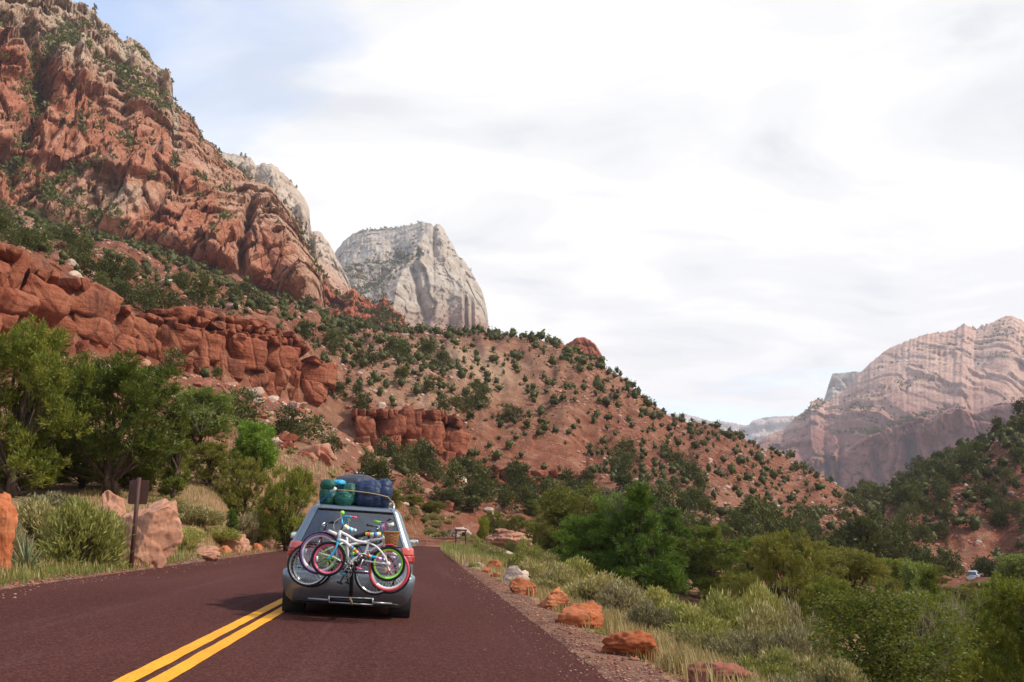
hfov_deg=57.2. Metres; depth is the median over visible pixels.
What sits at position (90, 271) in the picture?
juniper
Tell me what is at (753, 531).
juniper
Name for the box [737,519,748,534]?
juniper
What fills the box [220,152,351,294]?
white ridge
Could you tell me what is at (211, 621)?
road
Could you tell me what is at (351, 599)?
bike rack
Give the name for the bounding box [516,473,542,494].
juniper
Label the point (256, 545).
rock
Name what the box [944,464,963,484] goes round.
juniper
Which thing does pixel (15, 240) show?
juniper
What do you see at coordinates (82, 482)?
juniper tree
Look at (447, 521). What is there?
sagebrush
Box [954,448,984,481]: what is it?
juniper
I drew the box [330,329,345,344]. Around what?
juniper
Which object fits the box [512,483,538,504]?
juniper
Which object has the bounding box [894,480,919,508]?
juniper
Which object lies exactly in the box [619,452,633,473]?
juniper
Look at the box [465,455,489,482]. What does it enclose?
juniper
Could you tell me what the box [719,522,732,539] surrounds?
juniper
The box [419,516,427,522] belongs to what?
sagebrush
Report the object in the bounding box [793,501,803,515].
juniper
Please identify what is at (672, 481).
juniper
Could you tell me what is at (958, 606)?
bare shrub
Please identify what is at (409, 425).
red cliff
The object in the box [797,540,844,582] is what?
juniper tree
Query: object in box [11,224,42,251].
juniper
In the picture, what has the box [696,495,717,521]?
juniper
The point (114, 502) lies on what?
boulder
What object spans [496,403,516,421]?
juniper
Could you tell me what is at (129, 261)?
juniper
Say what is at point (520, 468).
juniper
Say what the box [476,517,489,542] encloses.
yellow shrub
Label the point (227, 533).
sagebrush
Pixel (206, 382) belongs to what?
slope boulder
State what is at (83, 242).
juniper
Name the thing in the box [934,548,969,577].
juniper
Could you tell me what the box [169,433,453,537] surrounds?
dry grass
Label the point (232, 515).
juniper tree
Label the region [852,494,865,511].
juniper
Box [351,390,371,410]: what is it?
juniper
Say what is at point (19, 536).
sagebrush
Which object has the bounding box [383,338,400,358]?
juniper
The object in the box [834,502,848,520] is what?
juniper
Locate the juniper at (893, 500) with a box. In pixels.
[887,486,909,512]
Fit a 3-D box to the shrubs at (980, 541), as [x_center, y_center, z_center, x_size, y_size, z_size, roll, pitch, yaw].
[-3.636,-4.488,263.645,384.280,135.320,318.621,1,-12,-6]
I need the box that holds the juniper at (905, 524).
[891,516,918,537]
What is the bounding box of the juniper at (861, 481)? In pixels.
[850,478,870,489]
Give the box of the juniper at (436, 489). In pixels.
[426,485,443,501]
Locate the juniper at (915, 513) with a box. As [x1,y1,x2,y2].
[892,500,925,523]
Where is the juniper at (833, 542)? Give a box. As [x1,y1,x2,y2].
[821,535,839,547]
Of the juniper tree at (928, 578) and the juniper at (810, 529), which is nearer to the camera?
the juniper tree at (928, 578)
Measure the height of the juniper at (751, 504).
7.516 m
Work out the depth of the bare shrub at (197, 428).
66.33 m
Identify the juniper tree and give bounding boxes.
[0,313,97,497]
[0,349,108,482]
[0,438,68,492]
[22,424,92,489]
[27,348,200,496]
[58,448,127,488]
[94,450,162,488]
[123,430,188,490]
[156,407,194,498]
[178,440,246,485]
[211,455,273,525]
[225,509,239,529]
[253,462,318,550]
[391,489,407,502]
[400,494,425,506]
[420,500,447,512]
[436,487,468,510]
[461,497,482,512]
[481,509,506,534]
[499,514,527,532]
[517,513,562,548]
[520,499,545,515]
[522,481,613,567]
[547,513,622,577]
[576,490,675,580]
[594,479,690,598]
[652,505,700,582]
[657,523,755,599]
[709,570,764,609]
[713,535,785,574]
[741,526,830,625]
[795,574,871,655]
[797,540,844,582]
[804,544,902,607]
[838,552,895,578]
[854,575,917,658]
[862,556,927,585]
[880,589,988,681]
[897,559,932,601]
[911,563,953,584]
[913,564,955,642]
[937,594,1022,681]
[940,585,981,596]
[953,589,982,640]
[959,570,1023,681]
[959,581,996,590]
[975,577,1023,655]
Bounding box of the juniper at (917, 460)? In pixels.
[903,455,924,474]
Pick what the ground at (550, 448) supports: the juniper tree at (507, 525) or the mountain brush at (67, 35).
the juniper tree at (507, 525)
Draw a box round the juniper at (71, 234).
[54,224,78,249]
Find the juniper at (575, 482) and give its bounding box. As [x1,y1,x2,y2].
[566,477,585,493]
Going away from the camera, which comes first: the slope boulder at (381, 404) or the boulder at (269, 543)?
the boulder at (269, 543)
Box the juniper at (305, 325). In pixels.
[295,320,310,338]
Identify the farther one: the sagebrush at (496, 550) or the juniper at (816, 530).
the juniper at (816, 530)
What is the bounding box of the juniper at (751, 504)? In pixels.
[738,495,779,524]
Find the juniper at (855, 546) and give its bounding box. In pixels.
[848,542,862,549]
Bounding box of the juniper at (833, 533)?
[828,524,846,548]
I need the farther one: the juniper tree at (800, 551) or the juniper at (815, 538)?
the juniper at (815, 538)
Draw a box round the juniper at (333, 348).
[326,338,344,355]
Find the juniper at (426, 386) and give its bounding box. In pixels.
[421,373,440,393]
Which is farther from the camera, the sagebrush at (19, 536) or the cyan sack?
the sagebrush at (19, 536)
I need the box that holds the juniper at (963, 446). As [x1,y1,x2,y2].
[952,442,981,455]
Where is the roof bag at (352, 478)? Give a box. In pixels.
[335,474,374,504]
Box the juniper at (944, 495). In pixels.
[933,482,954,504]
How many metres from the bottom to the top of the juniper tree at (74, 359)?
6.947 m
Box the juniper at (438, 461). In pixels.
[424,457,444,473]
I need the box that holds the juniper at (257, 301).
[249,292,270,312]
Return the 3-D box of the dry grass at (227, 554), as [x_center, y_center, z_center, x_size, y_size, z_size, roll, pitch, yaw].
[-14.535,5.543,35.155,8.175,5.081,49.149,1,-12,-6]
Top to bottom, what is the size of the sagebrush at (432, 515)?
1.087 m
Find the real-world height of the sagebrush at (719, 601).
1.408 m
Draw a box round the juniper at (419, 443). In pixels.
[409,437,433,454]
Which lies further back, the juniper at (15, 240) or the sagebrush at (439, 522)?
the juniper at (15, 240)
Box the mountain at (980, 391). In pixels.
[755,316,1023,489]
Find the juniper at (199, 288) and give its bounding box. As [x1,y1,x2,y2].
[187,269,222,308]
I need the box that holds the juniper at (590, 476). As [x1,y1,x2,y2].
[578,467,597,483]
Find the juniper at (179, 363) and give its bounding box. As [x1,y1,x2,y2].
[157,346,188,377]
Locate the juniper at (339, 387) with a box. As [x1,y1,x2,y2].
[330,380,347,399]
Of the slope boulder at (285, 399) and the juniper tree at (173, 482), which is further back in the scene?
the slope boulder at (285, 399)
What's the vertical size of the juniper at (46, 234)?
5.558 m
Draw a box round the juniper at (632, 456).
[628,451,638,467]
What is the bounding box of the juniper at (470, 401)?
[459,395,475,411]
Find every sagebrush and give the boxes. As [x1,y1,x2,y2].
[11,518,35,559]
[12,489,107,513]
[14,497,61,550]
[31,493,134,568]
[148,496,192,505]
[177,501,227,526]
[177,526,210,550]
[208,525,242,540]
[232,509,262,545]
[249,526,276,544]
[394,502,403,508]
[409,510,421,514]
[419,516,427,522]
[422,528,436,534]
[426,512,438,518]
[433,519,443,526]
[436,530,448,536]
[437,514,444,519]
[444,518,452,523]
[467,562,480,566]
[469,534,477,539]
[470,537,493,548]
[478,543,491,553]
[484,546,509,558]
[503,540,516,552]
[504,551,527,568]
[513,535,543,559]
[518,559,547,582]
[520,549,559,569]
[527,561,579,590]
[556,554,596,583]
[559,569,621,602]
[593,579,650,613]
[616,576,649,595]
[619,599,676,633]
[621,593,650,612]
[642,585,675,610]
[658,595,737,641]
[669,623,725,651]
[698,586,752,631]
[701,624,774,663]
[714,597,794,645]
[730,577,787,628]
[732,643,802,681]
[752,622,816,662]
[754,644,821,681]
[769,669,815,681]
[777,593,834,663]
[797,655,871,681]
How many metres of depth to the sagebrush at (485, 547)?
64.57 m
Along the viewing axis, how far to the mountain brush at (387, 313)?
689.97 m
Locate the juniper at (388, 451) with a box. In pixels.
[373,433,398,457]
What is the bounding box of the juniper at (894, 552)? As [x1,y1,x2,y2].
[881,541,912,564]
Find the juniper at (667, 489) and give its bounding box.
[647,482,684,519]
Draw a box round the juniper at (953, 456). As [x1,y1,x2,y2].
[944,452,966,466]
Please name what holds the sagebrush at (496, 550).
on the ground at (550, 448)
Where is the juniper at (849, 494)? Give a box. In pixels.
[839,491,861,507]
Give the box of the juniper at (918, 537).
[903,521,924,539]
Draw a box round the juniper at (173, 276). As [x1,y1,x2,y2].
[169,272,182,283]
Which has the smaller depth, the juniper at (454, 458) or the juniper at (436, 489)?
the juniper at (436, 489)
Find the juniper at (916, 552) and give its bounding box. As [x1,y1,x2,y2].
[905,543,924,562]
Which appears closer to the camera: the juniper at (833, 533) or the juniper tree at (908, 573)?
the juniper tree at (908, 573)
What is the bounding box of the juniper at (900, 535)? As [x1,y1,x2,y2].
[868,513,916,562]
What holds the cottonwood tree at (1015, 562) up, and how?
on the ground at (550, 448)
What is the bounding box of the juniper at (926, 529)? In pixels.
[913,523,935,545]
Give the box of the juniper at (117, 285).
[106,279,136,305]
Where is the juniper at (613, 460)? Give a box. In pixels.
[609,456,623,472]
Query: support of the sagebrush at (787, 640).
on the ground at (550, 448)
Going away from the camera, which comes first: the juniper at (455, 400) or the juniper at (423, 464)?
the juniper at (423, 464)
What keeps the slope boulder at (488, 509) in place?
on the ground at (550, 448)
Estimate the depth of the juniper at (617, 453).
238.10 m
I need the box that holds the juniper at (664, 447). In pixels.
[659,442,675,460]
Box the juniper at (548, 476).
[539,474,552,493]
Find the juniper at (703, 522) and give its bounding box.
[696,516,710,528]
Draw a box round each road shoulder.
[0,548,281,588]
[440,541,670,681]
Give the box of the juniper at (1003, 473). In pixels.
[998,465,1016,484]
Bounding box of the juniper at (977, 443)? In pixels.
[966,438,986,459]
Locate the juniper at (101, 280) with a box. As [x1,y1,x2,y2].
[90,271,110,288]
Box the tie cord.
[336,489,393,505]
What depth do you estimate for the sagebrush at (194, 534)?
31.52 m
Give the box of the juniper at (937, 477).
[928,472,946,495]
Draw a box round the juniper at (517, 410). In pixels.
[507,404,526,420]
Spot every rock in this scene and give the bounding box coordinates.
[218,545,231,553]
[252,543,262,550]
[481,567,490,572]
[486,560,501,567]
[490,572,500,576]
[509,577,536,596]
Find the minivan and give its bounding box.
[282,500,418,617]
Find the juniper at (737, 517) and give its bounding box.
[722,509,748,536]
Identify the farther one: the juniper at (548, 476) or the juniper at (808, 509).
the juniper at (808, 509)
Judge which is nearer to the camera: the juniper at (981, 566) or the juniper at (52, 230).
the juniper at (981, 566)
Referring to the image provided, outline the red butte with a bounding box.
[566,337,600,357]
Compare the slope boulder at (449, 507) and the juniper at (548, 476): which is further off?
the juniper at (548, 476)
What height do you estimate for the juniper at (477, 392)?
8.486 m
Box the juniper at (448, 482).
[441,477,454,488]
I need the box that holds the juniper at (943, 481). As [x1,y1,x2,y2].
[932,477,952,495]
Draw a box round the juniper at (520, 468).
[501,455,531,492]
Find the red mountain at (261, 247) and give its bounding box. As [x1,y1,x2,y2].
[0,0,325,308]
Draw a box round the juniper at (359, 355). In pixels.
[352,348,364,364]
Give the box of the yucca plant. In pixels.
[11,535,56,569]
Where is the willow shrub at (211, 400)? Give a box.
[157,384,241,446]
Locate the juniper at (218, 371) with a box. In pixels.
[211,365,224,381]
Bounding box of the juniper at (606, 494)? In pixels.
[599,488,610,498]
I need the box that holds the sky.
[72,0,1023,424]
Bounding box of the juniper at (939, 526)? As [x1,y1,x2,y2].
[930,519,953,541]
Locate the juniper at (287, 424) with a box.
[268,402,307,441]
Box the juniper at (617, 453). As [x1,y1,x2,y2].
[607,446,627,461]
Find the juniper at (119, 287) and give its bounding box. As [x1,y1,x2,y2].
[110,279,129,295]
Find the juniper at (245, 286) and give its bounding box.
[237,281,254,296]
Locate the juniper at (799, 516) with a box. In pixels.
[795,511,808,525]
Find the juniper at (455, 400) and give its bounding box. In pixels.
[446,393,464,412]
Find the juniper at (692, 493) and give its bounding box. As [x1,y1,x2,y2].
[678,484,704,509]
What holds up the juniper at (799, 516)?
on the ground at (550, 448)
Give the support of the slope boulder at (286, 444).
on the ground at (550, 448)
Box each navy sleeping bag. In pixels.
[355,479,381,506]
[379,478,392,507]
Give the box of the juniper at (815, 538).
[812,535,824,549]
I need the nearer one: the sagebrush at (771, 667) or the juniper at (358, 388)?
the sagebrush at (771, 667)
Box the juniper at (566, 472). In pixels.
[555,466,576,488]
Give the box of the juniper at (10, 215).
[2,205,15,221]
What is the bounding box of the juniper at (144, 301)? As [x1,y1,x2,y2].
[123,285,158,312]
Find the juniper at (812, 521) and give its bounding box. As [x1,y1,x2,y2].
[800,517,818,532]
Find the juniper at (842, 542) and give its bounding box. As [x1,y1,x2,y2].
[837,534,860,553]
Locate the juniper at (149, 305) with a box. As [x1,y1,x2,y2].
[141,297,156,308]
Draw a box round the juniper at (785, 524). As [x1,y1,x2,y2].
[771,516,806,539]
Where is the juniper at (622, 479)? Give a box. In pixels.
[611,470,634,493]
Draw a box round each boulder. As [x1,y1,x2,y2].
[0,492,17,571]
[49,262,61,270]
[54,241,66,247]
[66,259,77,265]
[68,270,83,277]
[102,490,126,522]
[115,498,183,567]
[141,359,150,367]
[157,279,172,285]
[164,376,177,383]
[193,381,201,386]
[193,546,219,560]
[201,379,211,386]
[219,534,251,552]
[226,304,240,309]
[228,382,237,386]
[250,388,264,397]
[256,309,265,314]
[256,411,267,418]
[258,535,274,548]
[271,437,283,445]
[273,433,298,442]
[277,397,289,403]
[283,441,294,448]
[287,401,298,409]
[296,408,305,414]
[296,451,311,457]
[298,436,309,443]
[299,444,320,456]
[310,452,317,459]
[318,451,331,466]
[320,443,331,456]
[320,447,327,453]
[330,451,336,460]
[340,465,349,471]
[365,445,373,452]
[377,402,385,407]
[402,404,413,408]
[422,488,434,498]
[438,500,453,511]
[450,527,471,536]
[483,507,493,514]
[483,528,532,548]
[495,506,505,512]
[502,565,529,582]
[537,587,570,609]
[555,600,603,628]
[601,630,658,660]
[687,661,752,681]
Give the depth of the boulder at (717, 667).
10.23 m
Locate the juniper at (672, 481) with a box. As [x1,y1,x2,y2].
[666,476,681,491]
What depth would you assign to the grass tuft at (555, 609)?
19.39 m
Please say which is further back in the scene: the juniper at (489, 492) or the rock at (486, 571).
the juniper at (489, 492)
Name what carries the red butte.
on the ground at (550, 448)
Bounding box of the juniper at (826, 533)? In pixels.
[822,529,831,538]
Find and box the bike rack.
[308,560,391,604]
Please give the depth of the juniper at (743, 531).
138.03 m
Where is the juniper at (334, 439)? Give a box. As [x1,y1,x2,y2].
[317,431,342,454]
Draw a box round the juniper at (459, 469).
[438,459,468,489]
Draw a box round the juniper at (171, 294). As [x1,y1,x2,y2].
[145,284,187,308]
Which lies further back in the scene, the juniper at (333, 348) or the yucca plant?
the juniper at (333, 348)
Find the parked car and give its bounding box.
[966,570,980,579]
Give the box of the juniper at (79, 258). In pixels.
[67,249,96,272]
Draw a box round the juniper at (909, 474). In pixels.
[904,470,916,483]
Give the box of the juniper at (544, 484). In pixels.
[536,478,551,495]
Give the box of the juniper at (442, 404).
[432,394,452,412]
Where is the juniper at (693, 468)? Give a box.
[682,459,702,480]
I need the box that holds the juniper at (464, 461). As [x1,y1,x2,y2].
[454,454,475,476]
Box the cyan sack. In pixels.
[334,480,345,486]
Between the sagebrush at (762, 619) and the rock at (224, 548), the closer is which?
the sagebrush at (762, 619)
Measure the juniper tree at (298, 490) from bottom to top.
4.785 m
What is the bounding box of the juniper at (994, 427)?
[989,415,1006,433]
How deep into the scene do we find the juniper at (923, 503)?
251.38 m
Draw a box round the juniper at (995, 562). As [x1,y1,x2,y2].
[988,554,1006,577]
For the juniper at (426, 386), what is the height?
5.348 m
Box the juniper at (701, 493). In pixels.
[689,486,704,508]
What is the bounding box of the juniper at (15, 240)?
[0,229,20,246]
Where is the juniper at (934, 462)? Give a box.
[921,459,947,478]
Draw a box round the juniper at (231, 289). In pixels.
[224,284,242,301]
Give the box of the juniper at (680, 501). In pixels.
[670,491,699,516]
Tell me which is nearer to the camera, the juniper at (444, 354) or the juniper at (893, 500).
the juniper at (893, 500)
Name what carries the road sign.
on the ground at (550, 448)
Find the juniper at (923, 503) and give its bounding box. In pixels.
[911,497,933,515]
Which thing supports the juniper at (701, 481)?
on the ground at (550, 448)
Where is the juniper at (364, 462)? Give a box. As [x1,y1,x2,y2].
[357,448,381,479]
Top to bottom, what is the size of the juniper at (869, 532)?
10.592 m
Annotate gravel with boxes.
[1,555,253,597]
[3,551,263,585]
[447,570,605,681]
[464,565,688,681]
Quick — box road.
[0,538,609,681]
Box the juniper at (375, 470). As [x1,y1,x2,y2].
[361,459,395,484]
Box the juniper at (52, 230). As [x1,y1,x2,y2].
[37,224,61,240]
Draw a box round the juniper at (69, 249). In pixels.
[64,245,76,259]
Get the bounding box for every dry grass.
[0,469,282,583]
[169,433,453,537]
[440,542,582,581]
[471,563,821,681]
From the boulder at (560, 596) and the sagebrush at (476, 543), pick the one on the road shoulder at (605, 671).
the boulder at (560, 596)
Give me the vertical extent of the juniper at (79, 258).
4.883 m
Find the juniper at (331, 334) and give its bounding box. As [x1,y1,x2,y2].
[321,327,340,347]
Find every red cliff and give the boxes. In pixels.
[0,243,337,406]
[351,408,470,462]
[478,466,585,487]
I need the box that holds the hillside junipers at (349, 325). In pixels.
[3,207,1023,558]
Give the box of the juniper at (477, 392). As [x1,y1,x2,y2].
[466,381,492,408]
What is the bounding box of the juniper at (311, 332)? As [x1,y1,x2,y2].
[297,319,315,341]
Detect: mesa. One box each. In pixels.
[666,413,745,431]
[739,416,795,443]
[824,371,859,401]
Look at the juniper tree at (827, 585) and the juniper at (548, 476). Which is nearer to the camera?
the juniper tree at (827, 585)
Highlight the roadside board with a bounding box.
[455,529,466,543]
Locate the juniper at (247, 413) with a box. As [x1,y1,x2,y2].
[229,386,264,425]
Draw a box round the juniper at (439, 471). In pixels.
[426,465,448,482]
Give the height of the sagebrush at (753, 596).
2.096 m
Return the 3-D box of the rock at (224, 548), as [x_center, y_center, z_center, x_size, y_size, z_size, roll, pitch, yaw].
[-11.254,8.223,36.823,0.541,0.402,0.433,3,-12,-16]
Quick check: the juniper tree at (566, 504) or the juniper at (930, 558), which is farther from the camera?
the juniper at (930, 558)
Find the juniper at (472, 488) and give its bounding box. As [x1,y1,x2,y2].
[462,479,484,501]
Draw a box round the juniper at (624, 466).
[616,458,636,479]
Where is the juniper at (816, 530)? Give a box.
[800,523,825,544]
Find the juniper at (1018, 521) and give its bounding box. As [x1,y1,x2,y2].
[1015,508,1023,530]
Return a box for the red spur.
[323,278,405,327]
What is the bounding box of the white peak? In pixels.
[335,221,488,331]
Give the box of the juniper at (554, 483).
[548,479,567,497]
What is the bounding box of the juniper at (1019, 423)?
[1013,417,1023,435]
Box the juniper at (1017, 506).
[1006,497,1023,517]
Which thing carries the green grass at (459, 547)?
on the ground at (550, 448)
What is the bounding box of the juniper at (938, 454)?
[930,449,944,459]
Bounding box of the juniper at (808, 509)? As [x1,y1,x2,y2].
[799,505,818,524]
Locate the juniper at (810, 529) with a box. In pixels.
[803,522,815,539]
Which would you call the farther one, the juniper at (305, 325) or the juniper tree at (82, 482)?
the juniper at (305, 325)
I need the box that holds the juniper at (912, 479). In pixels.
[899,476,923,503]
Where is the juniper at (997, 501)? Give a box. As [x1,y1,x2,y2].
[984,493,1016,518]
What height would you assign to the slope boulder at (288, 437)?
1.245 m
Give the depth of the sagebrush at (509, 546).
64.33 m
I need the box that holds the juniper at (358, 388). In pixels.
[349,383,365,398]
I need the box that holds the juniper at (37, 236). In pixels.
[23,228,48,253]
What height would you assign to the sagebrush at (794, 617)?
2.177 m
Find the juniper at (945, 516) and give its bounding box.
[936,502,954,522]
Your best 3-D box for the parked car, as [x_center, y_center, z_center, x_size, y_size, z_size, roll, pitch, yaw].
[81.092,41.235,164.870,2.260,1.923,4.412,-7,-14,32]
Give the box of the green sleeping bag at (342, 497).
[319,479,355,505]
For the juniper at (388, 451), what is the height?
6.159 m
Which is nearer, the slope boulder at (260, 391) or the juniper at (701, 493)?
the slope boulder at (260, 391)
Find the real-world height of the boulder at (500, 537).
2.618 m
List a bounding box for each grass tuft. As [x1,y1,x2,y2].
[549,605,563,611]
[587,626,611,634]
[613,648,657,662]
[645,641,698,675]
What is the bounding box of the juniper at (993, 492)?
[981,483,1003,502]
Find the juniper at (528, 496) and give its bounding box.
[514,483,538,514]
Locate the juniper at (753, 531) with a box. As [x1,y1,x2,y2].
[740,523,766,537]
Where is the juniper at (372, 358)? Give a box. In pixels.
[365,350,379,366]
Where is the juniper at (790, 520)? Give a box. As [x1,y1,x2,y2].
[776,516,800,538]
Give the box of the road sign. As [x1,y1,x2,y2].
[128,477,148,568]
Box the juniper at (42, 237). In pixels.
[31,233,52,253]
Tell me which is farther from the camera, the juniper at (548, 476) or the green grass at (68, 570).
the juniper at (548, 476)
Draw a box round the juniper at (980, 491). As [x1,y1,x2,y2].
[967,478,986,497]
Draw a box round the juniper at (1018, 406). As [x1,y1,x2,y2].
[1009,397,1023,418]
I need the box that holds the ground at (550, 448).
[0,216,1023,681]
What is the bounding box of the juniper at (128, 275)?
[109,261,141,287]
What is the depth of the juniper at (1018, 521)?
233.72 m
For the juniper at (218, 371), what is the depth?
153.08 m
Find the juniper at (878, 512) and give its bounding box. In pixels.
[867,506,882,524]
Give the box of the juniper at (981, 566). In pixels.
[966,555,994,576]
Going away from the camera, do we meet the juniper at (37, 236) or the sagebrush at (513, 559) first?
the sagebrush at (513, 559)
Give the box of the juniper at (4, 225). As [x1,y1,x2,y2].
[0,213,16,240]
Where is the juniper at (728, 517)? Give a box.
[719,516,737,534]
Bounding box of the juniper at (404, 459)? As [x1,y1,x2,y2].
[391,441,419,478]
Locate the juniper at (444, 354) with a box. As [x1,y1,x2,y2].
[435,349,450,364]
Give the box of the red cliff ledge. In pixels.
[145,306,304,343]
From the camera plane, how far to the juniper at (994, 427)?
326.56 m
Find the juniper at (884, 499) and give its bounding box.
[879,492,888,507]
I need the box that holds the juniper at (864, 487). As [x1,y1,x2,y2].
[856,482,876,496]
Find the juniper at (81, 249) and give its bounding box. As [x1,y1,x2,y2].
[74,245,91,265]
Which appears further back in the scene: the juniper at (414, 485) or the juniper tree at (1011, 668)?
the juniper at (414, 485)
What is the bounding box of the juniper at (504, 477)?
[501,462,518,489]
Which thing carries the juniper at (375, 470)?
on the ground at (550, 448)
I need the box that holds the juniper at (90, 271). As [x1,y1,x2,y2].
[80,258,113,277]
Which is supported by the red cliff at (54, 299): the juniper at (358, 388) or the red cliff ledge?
the red cliff ledge
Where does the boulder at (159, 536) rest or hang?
on the ground at (550, 448)
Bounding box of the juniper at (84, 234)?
[73,229,93,252]
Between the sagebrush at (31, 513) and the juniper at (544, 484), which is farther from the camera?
the juniper at (544, 484)
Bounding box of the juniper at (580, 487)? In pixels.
[574,484,588,497]
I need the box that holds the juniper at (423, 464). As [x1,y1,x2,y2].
[404,437,439,477]
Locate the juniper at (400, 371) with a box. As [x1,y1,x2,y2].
[391,364,410,386]
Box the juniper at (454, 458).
[446,456,462,474]
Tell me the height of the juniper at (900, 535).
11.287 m
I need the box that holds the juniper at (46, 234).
[36,226,55,257]
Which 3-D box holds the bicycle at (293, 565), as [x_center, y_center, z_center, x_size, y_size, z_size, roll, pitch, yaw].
[-2.415,3.303,14.231,1.736,1.041,0.672,5,-12,-21]
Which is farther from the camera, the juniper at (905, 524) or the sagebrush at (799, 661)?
the juniper at (905, 524)
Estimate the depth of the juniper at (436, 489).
137.73 m
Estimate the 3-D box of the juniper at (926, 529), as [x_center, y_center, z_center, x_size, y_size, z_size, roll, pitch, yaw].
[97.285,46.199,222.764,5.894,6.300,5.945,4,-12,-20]
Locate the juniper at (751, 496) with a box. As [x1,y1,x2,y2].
[738,494,762,511]
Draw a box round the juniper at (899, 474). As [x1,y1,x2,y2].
[887,470,903,480]
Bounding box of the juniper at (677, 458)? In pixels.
[663,448,689,468]
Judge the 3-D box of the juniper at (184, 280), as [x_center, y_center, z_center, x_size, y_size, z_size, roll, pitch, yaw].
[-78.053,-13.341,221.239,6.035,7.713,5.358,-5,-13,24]
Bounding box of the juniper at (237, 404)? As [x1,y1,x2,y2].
[219,386,247,420]
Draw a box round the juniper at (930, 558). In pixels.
[917,549,937,563]
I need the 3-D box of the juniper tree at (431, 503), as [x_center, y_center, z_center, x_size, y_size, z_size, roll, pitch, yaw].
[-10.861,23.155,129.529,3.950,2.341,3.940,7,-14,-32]
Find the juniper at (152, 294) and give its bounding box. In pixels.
[146,287,160,305]
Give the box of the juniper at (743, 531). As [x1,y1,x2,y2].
[736,523,762,538]
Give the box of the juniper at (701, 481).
[693,473,707,489]
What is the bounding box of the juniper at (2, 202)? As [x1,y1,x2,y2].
[0,198,10,211]
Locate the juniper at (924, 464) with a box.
[914,456,943,476]
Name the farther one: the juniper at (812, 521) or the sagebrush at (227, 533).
the juniper at (812, 521)
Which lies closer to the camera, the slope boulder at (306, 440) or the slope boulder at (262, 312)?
the slope boulder at (306, 440)
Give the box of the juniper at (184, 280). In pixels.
[172,268,192,289]
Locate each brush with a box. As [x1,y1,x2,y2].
[0,0,324,274]
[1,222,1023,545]
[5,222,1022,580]
[322,273,409,328]
[337,221,486,330]
[768,319,1023,473]
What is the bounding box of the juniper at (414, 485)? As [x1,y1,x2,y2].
[398,476,426,499]
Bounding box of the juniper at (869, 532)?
[835,510,896,558]
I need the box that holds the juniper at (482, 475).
[465,464,508,502]
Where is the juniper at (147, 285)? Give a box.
[135,279,164,305]
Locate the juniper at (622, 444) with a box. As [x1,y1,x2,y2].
[613,435,637,454]
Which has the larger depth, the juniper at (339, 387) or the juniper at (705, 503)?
the juniper at (339, 387)
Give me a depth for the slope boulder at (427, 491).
138.89 m
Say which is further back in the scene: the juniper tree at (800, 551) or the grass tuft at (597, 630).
the juniper tree at (800, 551)
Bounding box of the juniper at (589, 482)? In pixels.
[583,479,596,494]
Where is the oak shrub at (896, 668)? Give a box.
[793,583,991,681]
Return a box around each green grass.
[0,536,202,584]
[439,539,592,578]
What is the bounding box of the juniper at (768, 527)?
[742,503,788,534]
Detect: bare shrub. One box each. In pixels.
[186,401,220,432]
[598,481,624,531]
[897,581,994,676]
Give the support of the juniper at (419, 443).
on the ground at (550, 448)
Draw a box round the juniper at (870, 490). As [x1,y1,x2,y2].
[857,481,885,503]
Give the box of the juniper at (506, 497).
[492,485,521,512]
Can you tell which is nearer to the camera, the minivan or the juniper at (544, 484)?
the minivan
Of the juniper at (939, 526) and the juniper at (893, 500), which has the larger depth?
the juniper at (893, 500)
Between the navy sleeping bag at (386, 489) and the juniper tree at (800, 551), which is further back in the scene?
the juniper tree at (800, 551)
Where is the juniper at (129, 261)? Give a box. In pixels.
[123,256,143,273]
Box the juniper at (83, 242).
[74,238,97,256]
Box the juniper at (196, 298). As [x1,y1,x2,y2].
[187,289,205,304]
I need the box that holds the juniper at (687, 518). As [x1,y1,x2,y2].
[672,507,700,534]
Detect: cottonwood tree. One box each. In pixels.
[227,418,280,477]
[991,553,1023,583]
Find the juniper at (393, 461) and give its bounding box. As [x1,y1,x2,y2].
[387,452,401,468]
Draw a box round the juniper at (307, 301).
[301,293,314,309]
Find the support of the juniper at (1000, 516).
on the ground at (550, 448)
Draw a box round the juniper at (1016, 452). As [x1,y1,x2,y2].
[1006,444,1023,466]
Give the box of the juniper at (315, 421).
[287,409,332,441]
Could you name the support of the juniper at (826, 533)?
on the ground at (550, 448)
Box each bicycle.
[287,520,396,594]
[291,524,410,593]
[299,518,409,591]
[311,511,405,581]
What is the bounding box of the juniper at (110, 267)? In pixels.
[94,256,124,282]
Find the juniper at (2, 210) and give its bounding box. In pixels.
[0,207,12,221]
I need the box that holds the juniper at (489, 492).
[480,483,494,500]
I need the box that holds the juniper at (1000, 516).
[988,508,1011,529]
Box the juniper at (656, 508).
[650,502,666,528]
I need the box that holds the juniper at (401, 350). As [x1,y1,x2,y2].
[388,340,415,363]
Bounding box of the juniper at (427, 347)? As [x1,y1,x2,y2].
[417,339,435,359]

